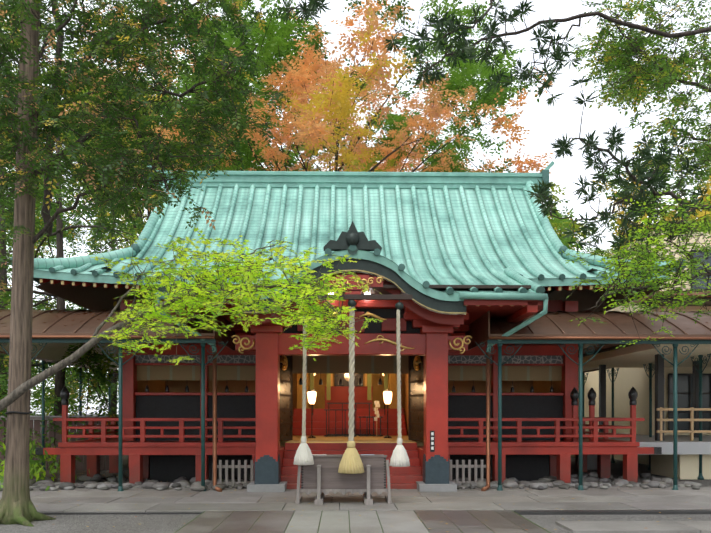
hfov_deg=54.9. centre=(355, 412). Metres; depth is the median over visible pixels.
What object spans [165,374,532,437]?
interior
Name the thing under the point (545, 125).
sky
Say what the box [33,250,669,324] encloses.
roof underside
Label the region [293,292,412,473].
ropes
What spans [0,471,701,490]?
rocks
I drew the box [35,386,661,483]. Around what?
veranda
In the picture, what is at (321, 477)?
offering box
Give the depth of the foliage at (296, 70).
34.90 m
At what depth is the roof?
18.00 m
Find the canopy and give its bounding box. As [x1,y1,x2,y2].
[0,309,710,490]
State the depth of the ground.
10.38 m
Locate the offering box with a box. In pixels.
[295,454,391,504]
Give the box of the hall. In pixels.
[120,284,577,491]
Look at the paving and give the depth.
11.16 m
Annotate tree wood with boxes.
[0,0,710,526]
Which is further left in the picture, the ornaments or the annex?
the ornaments
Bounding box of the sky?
[0,0,710,413]
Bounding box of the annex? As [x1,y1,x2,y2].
[571,231,710,478]
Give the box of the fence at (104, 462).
[0,384,118,469]
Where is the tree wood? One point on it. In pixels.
(16, 506)
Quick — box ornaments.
[231,277,471,353]
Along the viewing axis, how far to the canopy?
13.90 m
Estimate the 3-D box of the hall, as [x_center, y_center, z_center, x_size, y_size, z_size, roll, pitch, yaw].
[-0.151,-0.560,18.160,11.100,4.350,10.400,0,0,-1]
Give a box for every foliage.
[0,0,710,256]
[0,0,710,531]
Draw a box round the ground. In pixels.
[0,414,710,532]
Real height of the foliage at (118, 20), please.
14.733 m
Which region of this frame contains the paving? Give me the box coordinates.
[0,487,710,532]
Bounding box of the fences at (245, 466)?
[212,460,485,486]
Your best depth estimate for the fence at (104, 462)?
19.29 m
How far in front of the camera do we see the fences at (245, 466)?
14.34 m
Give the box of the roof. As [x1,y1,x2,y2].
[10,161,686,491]
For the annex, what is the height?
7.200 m

